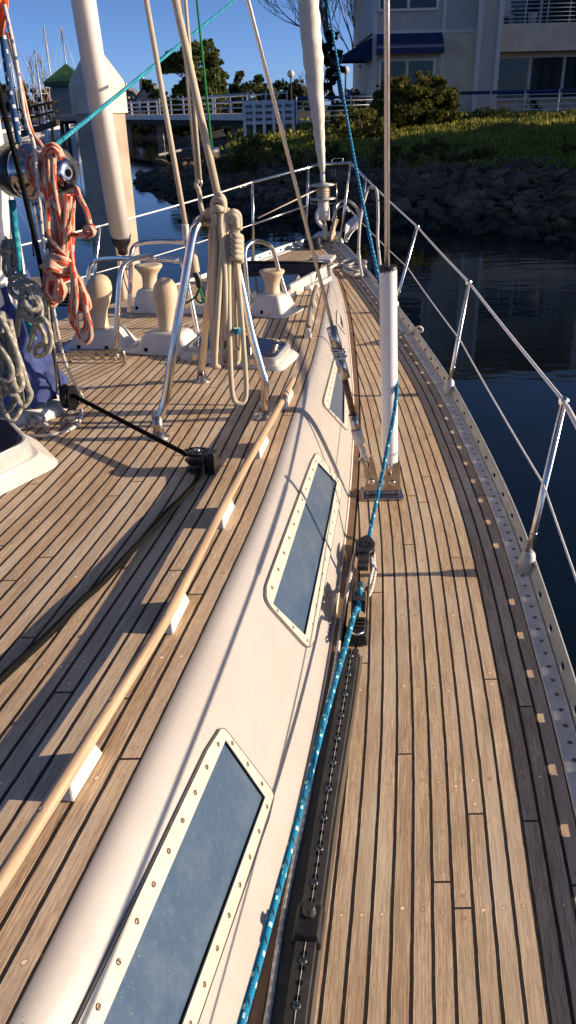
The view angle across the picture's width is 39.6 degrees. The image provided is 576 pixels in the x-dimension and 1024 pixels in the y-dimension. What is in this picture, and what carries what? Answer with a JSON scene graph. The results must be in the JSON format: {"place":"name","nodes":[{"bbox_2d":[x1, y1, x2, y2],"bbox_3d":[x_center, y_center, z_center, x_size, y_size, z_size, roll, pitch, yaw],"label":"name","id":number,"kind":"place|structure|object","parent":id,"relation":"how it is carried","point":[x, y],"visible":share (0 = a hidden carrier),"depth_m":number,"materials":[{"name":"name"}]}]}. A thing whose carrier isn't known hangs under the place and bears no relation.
{"place":"outdoors","nodes":[
{"label":"outdoors","id":0,"kind":"place"},
{"bbox_2d":[0,108,349,149],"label":"shore","id":1,"kind":"structure","parent":0,"point":[182,141],"depth_m":77.60,"materials":[{"name":"soil"}]},
{"bbox_2d":[17,87,52,110],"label":"shore tree","id":2,"kind":"object","parent":1,"relation":"on","point":[45,97],"visible":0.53,"depth_m":101.50,"materials":[{"name":"green plant"}]},
{"bbox_2d":[130,114,163,134],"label":"shrub","id":3,"kind":"object","parent":1,"relation":"on","point":[146,128],"visible":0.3,"depth_m":83.06,"materials":[{"name":"green plant"}]},
{"bbox_2d":[141,79,155,93],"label":"shore tree","id":4,"kind":"object","parent":1,"relation":"on","point":[147,85],"visible":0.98,"depth_m":109.75,"materials":[{"name":"green plant"}]},
{"bbox_2d":[141,88,160,114],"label":"shore tree","id":5,"kind":"object","parent":1,"relation":"on","point":[154,94],"visible":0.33,"depth_m":87.32,"materials":[{"name":"green plant"}]},
{"bbox_2d":[153,88,184,135],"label":"shore tree","id":6,"kind":"object","parent":1,"relation":"on","point":[174,126],"visible":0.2,"depth_m":74.32,"materials":[{"name":"green plant"}]},
{"bbox_2d":[172,125,198,135],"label":"shrub","id":7,"kind":"object","parent":1,"relation":"on","point":[184,130],"visible":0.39,"depth_m":74.65,"materials":[{"name":"green plant"}]},
{"bbox_2d":[160,38,233,135],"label":"broadleaf tree","id":8,"kind":"object","parent":1,"relation":"on","point":[215,73],"visible":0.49,"depth_m":62.49,"materials":[{"name":"green plant"}]},
{"bbox_2d":[125,90,304,145],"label":"footbridge","id":9,"kind":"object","parent":1,"relation":"on","point":[233,122],"visible":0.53,"depth_m":55.03,"materials":[{"name":"wood"}]},
{"bbox_2d":[228,70,249,112],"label":"shore tree","id":10,"kind":"object","parent":1,"relation":"on","point":[235,87],"visible":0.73,"depth_m":79.00,"materials":[{"name":"green plant"}]},
{"bbox_2d":[240,74,267,98],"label":"shore tree","id":11,"kind":"object","parent":1,"relation":"on","point":[258,79],"visible":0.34,"depth_m":84.08,"materials":[{"name":"green plant"}]},
{"bbox_2d":[250,83,279,100],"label":"shore tree","id":12,"kind":"object","parent":1,"relation":"on","point":[261,88],"visible":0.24,"depth_m":70.73,"materials":[{"name":"green plant"}]},
{"bbox_2d":[267,78,289,99],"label":"shore tree","id":13,"kind":"object","parent":1,"relation":"on","point":[278,85],"visible":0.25,"depth_m":80.53,"materials":[{"name":"green plant"}]},
{"bbox_2d":[282,79,308,112],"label":"shore tree","id":14,"kind":"object","parent":1,"relation":"on","point":[297,91],"visible":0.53,"depth_m":77.26,"materials":[{"name":"green plant"}]},
{"bbox_2d":[0,0,354,104],"label":"sky","id":15,"kind":"structure","parent":0,"point":[126,42],"materials":[{"name":"blue"}]},
{"bbox_2d":[13,138,575,713],"bbox_3d":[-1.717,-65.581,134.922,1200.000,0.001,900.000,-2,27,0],"label":"water","id":16,"kind":"structure","parent":0,"point":[525,288],"depth_m":11.64,"materials":[{"name":"blue liquid"}]},
{"bbox_2d":[0,34,48,132],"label":"moored boat","id":17,"kind":"object","parent":16,"relation":"on","point":[3,125],"visible":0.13,"depth_m":84.72,"materials":[{"name":"white fabric"}]},
{"bbox_2d":[0,42,78,144],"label":"moored boat","id":18,"kind":"object","parent":16,"relation":"on","point":[41,136],"visible":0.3,"depth_m":71.01,"materials":[{"name":"white fabric"}]},
{"bbox_2d":[11,50,76,144],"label":"moored boat","id":19,"kind":"object","parent":16,"relation":"on","point":[58,135],"visible":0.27,"depth_m":71.65,"materials":[{"name":"white fabric"}]},
{"bbox_2d":[40,25,57,120],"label":"moored boat","id":20,"kind":"object","parent":16,"relation":"on","point":[47,56],"visible":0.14,"depth_m":78.78,"materials":[{"name":"white fabric"}]},
{"bbox_2d":[31,276,84,303],"bbox_3d":[-4.623,-3.054,11.120,3.400,0.200,0.900,-2,27,0],"label":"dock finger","id":21,"kind":"object","parent":16,"relation":"on","point":[37,280],"visible":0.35,"depth_m":11.03},
{"bbox_2d":[44,64,75,156],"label":"dock kiosk","id":22,"kind":"object","parent":16,"relation":"in","point":[57,81],"visible":0.31,"depth_m":48.67,"materials":[{"name":"green metal"}]},
{"bbox_2d":[17,100,76,136],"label":"gangway","id":23,"kind":"object","parent":22,"relation":"attached to","point":[44,126],"visible":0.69,"depth_m":46.14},
{"bbox_2d":[46,26,76,128],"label":"moored boat","id":24,"kind":"object","parent":16,"relation":"on","point":[62,33],"visible":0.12,"depth_m":75.12,"materials":[{"name":"white fabric"}]},
{"bbox_2d":[69,55,142,303],"bbox_3d":[-1.930,-2.306,9.949,0.714,6.164,0.459,14,31,27],"label":"mooring pile","id":25,"kind":"object","parent":16,"relation":"in","point":[90,166],"visible":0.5,"depth_m":9.11,"materials":[{"name":"concrete"}]},
{"bbox_2d":[0,0,575,1023],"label":"sailing yacht","id":26,"kind":"object","parent":16,"relation":"on","point":[164,694],"visible":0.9,"depth_m":2.05,"materials":[{"name":"brown wood"}]},
{"bbox_2d":[0,0,8,35],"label":"signal flag","id":27,"kind":"object","parent":26,"relation":"hanging from","point":[2,20],"visible":0.78,"depth_m":2.43,"materials":[{"name":"orange fabric"}]},
{"bbox_2d":[0,239,16,277],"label":"white hank","id":28,"kind":"object","parent":26,"relation":"hanging from","point":[8,254],"visible":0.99,"depth_m":2.63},
{"bbox_2d":[0,27,21,143],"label":"navy line","id":29,"kind":"object","parent":26,"relation":"attached to","point":[9,85],"visible":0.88,"depth_m":2.55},
{"bbox_2d":[0,311,33,422],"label":"hanging grey hank","id":30,"kind":"object","parent":26,"relation":"hanging from","point":[14,381],"visible":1,"depth_m":2.60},
{"bbox_2d":[8,200,36,339],"bbox_3d":[-0.930,-0.835,2.794,0.043,0.478,0.026,-2,27,0],"label":"turquoise tail","id":31,"kind":"object","parent":26,"relation":"hanging from","point":[14,221],"visible":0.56,"depth_m":2.73},
{"bbox_2d":[5,25,43,148],"bbox_3d":[-0.820,-1.309,2.505,0.087,0.376,0.042,-23,34,-36],"label":"red halyard","id":32,"kind":"object","parent":26,"relation":"attached to","point":[38,141],"visible":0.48,"depth_m":2.51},
{"bbox_2d":[7,273,53,358],"bbox_3d":[-0.858,-0.651,2.654,0.196,0.272,0.071,13,30,26],"label":"grey hank","id":33,"kind":"object","parent":26,"relation":"hanging from","point":[32,291],"visible":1,"depth_m":2.63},
{"bbox_2d":[0,81,60,389],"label":"halyard","id":34,"kind":"object","parent":26,"relation":"attached to","point":[19,176],"visible":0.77,"depth_m":2.40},
{"bbox_2d":[25,150,42,191],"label":"winch turns","id":35,"kind":"object","parent":26,"relation":"attached to","point":[29,169],"visible":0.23,"depth_m":2.59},
{"bbox_2d":[0,268,68,413],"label":"mast boot cover","id":36,"kind":"object","parent":26,"relation":"on","point":[41,374],"visible":0.37,"depth_m":3.11,"materials":[{"name":"blue fabric"}]},
{"bbox_2d":[2,4,89,408],"bbox_3d":[-0.810,-0.910,2.741,0.045,1.359,0.548,-5,27,-7],"label":"rope","id":37,"kind":"object","parent":26,"relation":"attached to","point":[16,63],"visible":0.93,"depth_m":2.45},
{"bbox_2d":[39,253,70,282],"bbox_3d":[-0.759,-0.790,2.603,0.114,0.100,0.089,-2,27,0],"label":"red hank knot","id":38,"kind":"object","parent":37,"relation":"attached to","point":[54,266],"visible":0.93,"depth_m":2.59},
{"bbox_2d":[41,275,67,307],"bbox_3d":[-0.777,-0.743,2.664,0.086,0.139,0.073,-12,29,-20],"label":"red hank","id":39,"kind":"object","parent":38,"relation":"hanging from","point":[54,295],"visible":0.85,"depth_m":2.64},
{"bbox_2d":[68,261,93,344],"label":"red long loops","id":40,"kind":"object","parent":38,"relation":"hanging from","point":[78,291],"visible":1,"depth_m":2.64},
{"bbox_2d":[18,409,82,437],"bbox_3d":[-0.927,-0.344,3.074,0.232,0.048,0.224,3,27,8],"label":"flecked tail","id":41,"kind":"object","parent":26,"relation":"on","point":[41,423],"visible":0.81,"depth_m":3.07},
{"bbox_2d":[46,300,57,391],"bbox_3d":[-0.869,-0.625,2.928,0.025,0.498,0.373,-11,29,-18],"label":"grey downline","id":42,"kind":"object","parent":26,"relation":"attached to","point":[55,357],"visible":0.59,"depth_m":2.89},
{"bbox_2d":[40,142,67,255],"bbox_3d":[-0.733,-0.976,2.537,0.089,0.359,0.089,-2,27,0],"label":"winch knot","id":43,"kind":"object","parent":26,"relation":"hanging from","point":[50,151],"visible":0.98,"depth_m":2.48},
{"bbox_2d":[50,193,75,263],"bbox_3d":[-0.729,-0.893,2.608,0.117,0.279,0.090,-13,29,-22],"label":"red hank","id":44,"kind":"object","parent":26,"relation":"hanging from","point":[67,201],"visible":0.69,"depth_m":2.58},
{"bbox_2d":[59,384,78,421],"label":"foot block","id":45,"kind":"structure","parent":26,"relation":"on","point":[69,403],"depth_m":3.19,"materials":[{"name":"black plastic"}]},
{"bbox_2d":[70,186,96,238],"bbox_3d":[-0.653,-0.956,2.558,0.149,0.151,0.078,18,33,33],"label":"winch tail","id":46,"kind":"object","parent":26,"relation":"attached to","point":[89,230],"visible":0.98,"depth_m":2.54},
{"bbox_2d":[0,467,199,684],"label":"rope","id":47,"kind":"object","parent":26,"relation":"on","point":[38,644],"visible":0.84,"depth_m":1.96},
{"bbox_2d":[72,394,187,456],"bbox_3d":[-0.597,-0.328,2.934,0.017,0.035,0.786,-23,34,-36],"label":"halyard tail","id":48,"kind":"object","parent":26,"relation":"attached to","point":[135,427],"visible":0.95,"depth_m":2.89},
{"bbox_2d":[55,0,236,144],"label":"turquoise line","id":49,"kind":"object","parent":26,"relation":"attached to","point":[67,135],"visible":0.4,"depth_m":3.68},
{"bbox_2d":[144,0,187,223],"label":"cream halyard","id":50,"kind":"object","parent":26,"relation":"attached to","point":[165,109],"visible":1,"depth_m":2.92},
{"bbox_2d":[136,466,203,542],"bbox_3d":[-0.332,-0.043,2.448,0.061,0.021,0.589,4,28,11],"label":"rope","id":51,"kind":"object","parent":26,"relation":"on","point":[192,487],"visible":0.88,"depth_m":2.40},
{"bbox_2d":[74,728,273,1023],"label":"cabin window","id":52,"kind":"structure","parent":26,"relation":"in","point":[160,966],"depth_m":1.41,"materials":[{"name":"glass"}]},
{"bbox_2d":[171,0,220,195],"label":"cream halyard","id":53,"kind":"object","parent":26,"relation":"attached to","point":[183,37],"visible":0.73,"depth_m":2.75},
{"bbox_2d":[194,180,207,226],"bbox_3d":[-0.301,-1.098,2.838,0.041,0.145,0.164,-7,27,-10],"label":"shackle strop","id":54,"kind":"object","parent":26,"relation":"attached to","point":[199,194],"visible":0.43,"depth_m":2.87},
{"bbox_3d":[-0.321,-1.177,2.875,0.031,0.040,0.008,-2,27,0],"label":"small shackle","id":55,"kind":"object","parent":54,"relation":"attached to","visible":0},
{"bbox_2d":[180,0,198,180],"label":"cream halyard","id":56,"kind":"object","parent":55,"relation":"attached to","point":[192,128],"visible":0.73,"depth_m":2.84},
{"bbox_2d":[184,0,201,179],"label":"cream halyard","id":57,"kind":"object","parent":55,"relation":"attached to","point":[194,111],"visible":0.67,"depth_m":2.83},
{"bbox_2d":[196,0,213,157],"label":"green halyard","id":58,"kind":"object","parent":26,"relation":"attached to","point":[204,74],"visible":0.73,"depth_m":2.96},
{"bbox_2d":[203,192,243,263],"bbox_3d":[-0.224,-0.976,2.762,0.140,0.242,0.098,-2,27,0],"label":"hank knot","id":59,"kind":"object","parent":26,"relation":"attached to","point":[236,240],"visible":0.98,"depth_m":2.74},
{"bbox_2d":[208,208,248,405],"bbox_3d":[-0.222,-0.730,2.894,0.135,0.723,0.068,-14,30,-23],"label":"coiled halyard","id":60,"kind":"object","parent":26,"relation":"hanging from","point":[226,314],"visible":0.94,"depth_m":2.87,"materials":[{"name":"fabric"}]},
{"bbox_2d":[264,453,341,647],"bbox_3d":[0.089,0.054,2.708,0.122,0.275,1.276,3,27,9],"label":"cabin window","id":61,"kind":"structure","parent":26,"relation":"in","point":[294,586],"depth_m":2.51,"materials":[{"name":"glass"}]},
{"bbox_2d":[298,0,324,171],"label":"furled sail","id":62,"kind":"object","parent":26,"relation":"attached to","point":[310,31],"visible":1,"depth_m":7.26,"materials":[{"name":"fabric"}]},
{"bbox_2d":[236,0,398,1023],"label":"sheet","id":63,"kind":"object","parent":26,"relation":"attached to","point":[257,966],"visible":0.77,"depth_m":1.92,"materials":[{"name":"fabric"}]},
{"bbox_2d":[263,549,375,1023],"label":"adjuster line","id":64,"kind":"object","parent":26,"relation":"on","point":[272,985],"visible":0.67,"depth_m":1.75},
{"bbox_2d":[329,218,338,244],"bbox_3d":[0.463,-2.908,8.284,0.073,0.242,0.209,11,29,22],"label":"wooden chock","id":65,"kind":"object","parent":26,"relation":"on","point":[332,231],"visible":1,"depth_m":8.27,"materials":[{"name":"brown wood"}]},
{"bbox_2d":[322,358,348,429],"bbox_3d":[0.278,-0.672,4.168,0.110,0.245,1.321,2,27,6],"label":"cabin window","id":66,"kind":"structure","parent":26,"relation":"in","point":[334,401],"depth_m":3.90,"materials":[{"name":"blue plastic"}]},
{"bbox_2d":[336,310,345,333],"bbox_3d":[0.351,-1.247,5.312,0.067,0.144,0.475,1,27,4],"label":"small cabin window","id":67,"kind":"structure","parent":26,"relation":"in","point":[339,321],"depth_m":5.31,"materials":[{"name":"white plastic"}]},
{"bbox_2d":[331,199,359,241],"bbox_3d":[0.700,-3.193,8.714,0.268,0.425,0.615,13,31,27],"label":"anchor","id":68,"kind":"object","parent":26,"relation":"attached to","point":[351,226],"visible":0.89,"depth_m":8.63,"materials":[{"name":"silver metal"}]},
{"bbox_2d":[327,258,366,277],"bbox_3d":[0.562,-2.231,7.259,0.328,0.124,0.798,3,27,8],"label":"mooring line","id":69,"kind":"object","parent":26,"relation":"on","point":[350,269],"visible":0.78,"depth_m":7.28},
{"bbox_2d":[357,186,381,276],"bbox_3d":[0.670,-2.271,6.547,0.183,0.699,0.525,-2,27,0],"label":"rail loop","id":70,"kind":"object","parent":26,"relation":"attached to","point":[377,228],"visible":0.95,"depth_m":6.62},
{"bbox_2d":[368,557,376,596],"bbox_3d":[0.295,0.217,2.801,0.030,0.027,0.269,2,27,7],"label":"adjuster tail","id":71,"kind":"object","parent":26,"relation":"on","point":[373,579],"visible":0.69,"depth_m":2.79},
{"bbox_2d":[176,129,575,236],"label":"bank","id":72,"kind":"structure","parent":0,"point":[398,221],"depth_m":20.45,"materials":[{"name":"soil"}]},
{"bbox_2d":[157,140,224,156],"bbox_3d":[-4.633,-18.258,40.021,0.120,0.196,12.193,3,27,9],"label":"shore pipe","id":73,"kind":"object","parent":72,"relation":"on","point":[180,150],"visible":0.69,"depth_m":38.00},
{"bbox_2d":[207,150,243,173],"bbox_3d":[-2.192,-11.949,27.555,1.392,0.954,1.192,6,28,15],"label":"bush","id":74,"kind":"object","parent":72,"relation":"on","point":[233,166],"visible":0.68,"depth_m":27.32,"materials":[{"name":"green plant"}]},
{"bbox_2d":[240,203,258,215],"bbox_3d":[-0.739,-8.610,23.004,1.154,0.771,1.795,-22,17,-32],"label":"boulder","id":75,"kind":"object","parent":72,"relation":"on","point":[246,210],"visible":0.44,"depth_m":22.85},
{"bbox_2d":[225,134,294,170],"bbox_3d":[-1.026,-12.256,27.389,2.149,1.274,2.489,17,32,32],"label":"bush","id":76,"kind":"object","parent":72,"relation":"on","point":[251,148],"visible":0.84,"depth_m":27.16,"materials":[{"name":"green plant"}]},
{"bbox_2d":[242,98,297,135],"bbox_3d":[-0.814,-18.390,37.266,2.552,1.529,0.420,-2,27,0],"label":"lattice screen","id":77,"kind":"object","parent":72,"relation":"on","point":[255,113],"visible":0.82,"depth_m":37.15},
{"bbox_2d":[285,150,317,180],"bbox_3d":[0.429,-10.084,23.549,1.056,1.055,0.970,-2,27,0],"label":"bush","id":78,"kind":"object","parent":72,"relation":"on","point":[300,159],"visible":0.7,"depth_m":23.37,"materials":[{"name":"green plant"}]},
{"bbox_2d":[258,0,347,114],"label":"bare tree","id":79,"kind":"object","parent":72,"relation":"on","point":[323,10],"visible":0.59,"depth_m":42.72,"materials":[{"name":"brown plant"}]},
{"bbox_2d":[322,29,346,121],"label":"oak tree","id":80,"kind":"object","parent":72,"relation":"on","point":[331,77],"visible":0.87,"depth_m":40.98,"materials":[{"name":"green plant"}]},
{"bbox_2d":[325,141,348,167],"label":"bush","id":81,"kind":"object","parent":72,"relation":"on","point":[333,151],"visible":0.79,"depth_m":24.60,"materials":[{"name":"green plant"}]},
{"bbox_2d":[296,95,378,123],"bbox_3d":[2.167,-17.693,35.167,3.648,1.083,0.154,1,27,4],"label":"railing","id":82,"kind":"object","parent":72,"relation":"on","point":[351,97],"visible":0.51,"depth_m":35.02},
{"bbox_2d":[319,0,355,50],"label":"bare tree","id":83,"kind":"object","parent":72,"relation":"on","point":[351,17],"visible":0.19,"depth_m":45.72,"materials":[{"name":"brown plant"}]},
{"bbox_2d":[327,88,365,119],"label":"hedge","id":84,"kind":"object","parent":72,"relation":"on","point":[356,91],"visible":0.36,"depth_m":40.77,"materials":[{"name":"green plant"}]},
{"bbox_2d":[132,146,575,242],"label":"rubble","id":85,"kind":"object","parent":72,"relation":"on","point":[278,192],"visible":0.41,"depth_m":21.18,"materials":[{"name":"stone"}]},
{"bbox_2d":[329,105,396,139],"bbox_3d":[2.769,-14.329,29.816,2.509,1.524,2.499,-2,27,0],"label":"bush","id":86,"kind":"object","parent":72,"relation":"on","point":[362,115],"visible":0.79,"depth_m":29.44,"materials":[{"name":"green plant"}]},
{"bbox_2d":[219,106,511,147],"bbox_3d":[2.774,-21.357,44.153,13.752,1.730,22.420,-2,27,0],"label":"ground cover","id":87,"kind":"object","parent":72,"relation":"on","point":[305,128],"visible":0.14,"depth_m":36.83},
{"bbox_2d":[368,135,399,168],"bbox_3d":[2.759,-10.422,23.340,0.967,1.092,0.775,-11,28,-18],"label":"bush","id":88,"kind":"object","parent":72,"relation":"on","point":[376,160],"visible":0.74,"depth_m":23.25,"materials":[{"name":"green plant"}]},
{"bbox_2d":[381,197,411,214],"bbox_3d":[2.733,-7.803,20.605,0.904,0.471,0.458,-13,13,-1],"label":"boulder","id":89,"kind":"object","parent":72,"relation":"on","point":[404,202],"visible":0.51,"depth_m":20.44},
{"bbox_2d":[219,108,575,177],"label":"ground cover","id":90,"kind":"object","parent":72,"relation":"on","point":[508,135],"visible":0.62,"depth_m":26.78,"materials":[{"name":"plant"}]},
{"bbox_2d":[390,146,418,166],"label":"bush","id":91,"kind":"object","parent":72,"relation":"on","point":[411,156],"visible":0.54,"depth_m":23.28,"materials":[{"name":"green plant"}]},
{"bbox_2d":[364,71,459,129],"bbox_3d":[4.979,-16.462,32.198,4.037,2.267,3.574,-2,27,0],"label":"bush","id":92,"kind":"object","parent":72,"relation":"on","point":[428,100],"visible":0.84,"depth_m":31.53,"materials":[{"name":"green plant"}]},
{"bbox_2d":[403,185,427,195],"bbox_3d":[3.344,-8.495,21.253,0.732,0.424,0.404,-7,28,-11],"label":"boulder","id":93,"kind":"object","parent":72,"relation":"on","point":[415,190],"visible":0.69,"depth_m":21.05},
{"bbox_2d":[411,137,449,158],"bbox_3d":[4.375,-11.149,24.638,1.094,0.730,1.073,19,33,35],"label":"bush","id":94,"kind":"object","parent":72,"relation":"on","point":[425,149],"visible":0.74,"depth_m":24.48,"materials":[{"name":"green plant"}]},
{"bbox_2d":[424,190,442,201],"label":"boulder","id":95,"kind":"object","parent":72,"relation":"on","point":[436,195],"visible":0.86,"depth_m":20.52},
{"bbox_2d":[437,216,454,226],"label":"boulder","id":96,"kind":"object","parent":72,"relation":"on","point":[448,221],"visible":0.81,"depth_m":19.49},
{"bbox_2d":[437,148,470,162],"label":"bush","id":97,"kind":"object","parent":72,"relation":"on","point":[466,156],"visible":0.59,"depth_m":23.24,"materials":[{"name":"green plant"}]},
{"bbox_2d":[448,195,465,207],"bbox_3d":[4.273,-7.731,20.051,0.565,0.415,0.327,15,31,29],"label":"boulder","id":98,"kind":"object","parent":72,"relation":"on","point":[454,202],"visible":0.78,"depth_m":19.96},
{"bbox_2d":[339,0,575,112],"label":"waterfront building","id":99,"kind":"structure","parent":72,"relation":"on","point":[473,45],"depth_m":36.60,"materials":[{"name":"beige paint"}]},
{"bbox_2d":[378,58,435,89],"bbox_3d":[5.481,-20.025,36.954,2.570,1.596,0.122,-2,27,0],"label":"window","id":100,"kind":"structure","parent":99,"relation":"in","point":[397,66],"depth_m":36.76,"materials":[{"name":"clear glass"}]},
{"bbox_2d":[378,0,438,11],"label":"window","id":101,"kind":"structure","parent":99,"relation":"in","point":[395,5],"depth_m":35.66,"materials":[{"name":"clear glass"}]},
{"bbox_2d":[496,54,575,100],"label":"bay window","id":102,"kind":"structure","parent":99,"relation":"in","point":[544,71],"depth_m":37.84,"materials":[{"name":"glass"}]},
{"bbox_2d":[503,0,575,23],"bbox_3d":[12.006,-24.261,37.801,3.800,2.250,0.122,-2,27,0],"label":"balcony railing","id":103,"kind":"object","parent":99,"relation":"in","point":[530,4],"depth_m":38.03,"materials":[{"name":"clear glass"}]},
{"bbox_2d":[460,211,479,223],"bbox_3d":[4.388,-7.052,19.315,0.479,0.402,0.338,-13,29,-22],"label":"boulder","id":104,"kind":"object","parent":72,"relation":"on","point":[469,216],"visible":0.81,"depth_m":19.17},
{"bbox_2d":[463,108,492,120],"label":"bush","id":105,"kind":"object","parent":72,"relation":"on","point":[487,114],"visible":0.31,"depth_m":31.51,"materials":[{"name":"green plant"}]},
{"bbox_2d":[471,146,497,159],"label":"bush","id":106,"kind":"object","parent":72,"relation":"on","point":[478,153],"visible":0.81,"depth_m":23.32,"materials":[{"name":"green plant"}]},
{"bbox_2d":[456,88,575,116],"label":"railing","id":107,"kind":"object","parent":72,"relation":"on","point":[509,92],"visible":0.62,"depth_m":34.67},
{"bbox_2d":[503,158,531,168],"bbox_3d":[6.343,-9.189,21.689,0.796,0.767,0.746,-10,28,-16],"label":"boulder","id":108,"kind":"object","parent":72,"relation":"on","point":[521,162],"visible":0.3,"depth_m":21.47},
{"bbox_2d":[505,225,539,236],"bbox_3d":[5.453,-6.301,18.232,0.959,0.468,0.558,3,27,9],"label":"boulder","id":109,"kind":"object","parent":72,"relation":"on","point":[521,231],"visible":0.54,"depth_m":18.07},
{"bbox_2d":[515,215,535,225],"bbox_3d":[5.594,-6.795,18.696,0.466,0.258,0.600,2,36,-36],"label":"boulder","id":110,"kind":"object","parent":72,"relation":"on","point":[523,220],"visible":0.89,"depth_m":18.55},
{"bbox_2d":[555,189,575,198],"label":"boulder","id":111,"kind":"object","parent":72,"relation":"on","point":[564,194],"visible":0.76,"depth_m":18.86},
{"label":"terrain","id":112,"kind":"structure","parent":0,"visible":0},
{"bbox_2d":[125,83,138,112],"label":"house","id":113,"kind":"structure","parent":112,"relation":"on","point":[131,93],"depth_m":124.52,"materials":[{"name":"beige paint"}]},
{"bbox_2d":[133,77,166,112],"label":"house","id":114,"kind":"structure","parent":112,"relation":"on","point":[142,94],"depth_m":119.76,"materials":[{"name":"beige paint"}]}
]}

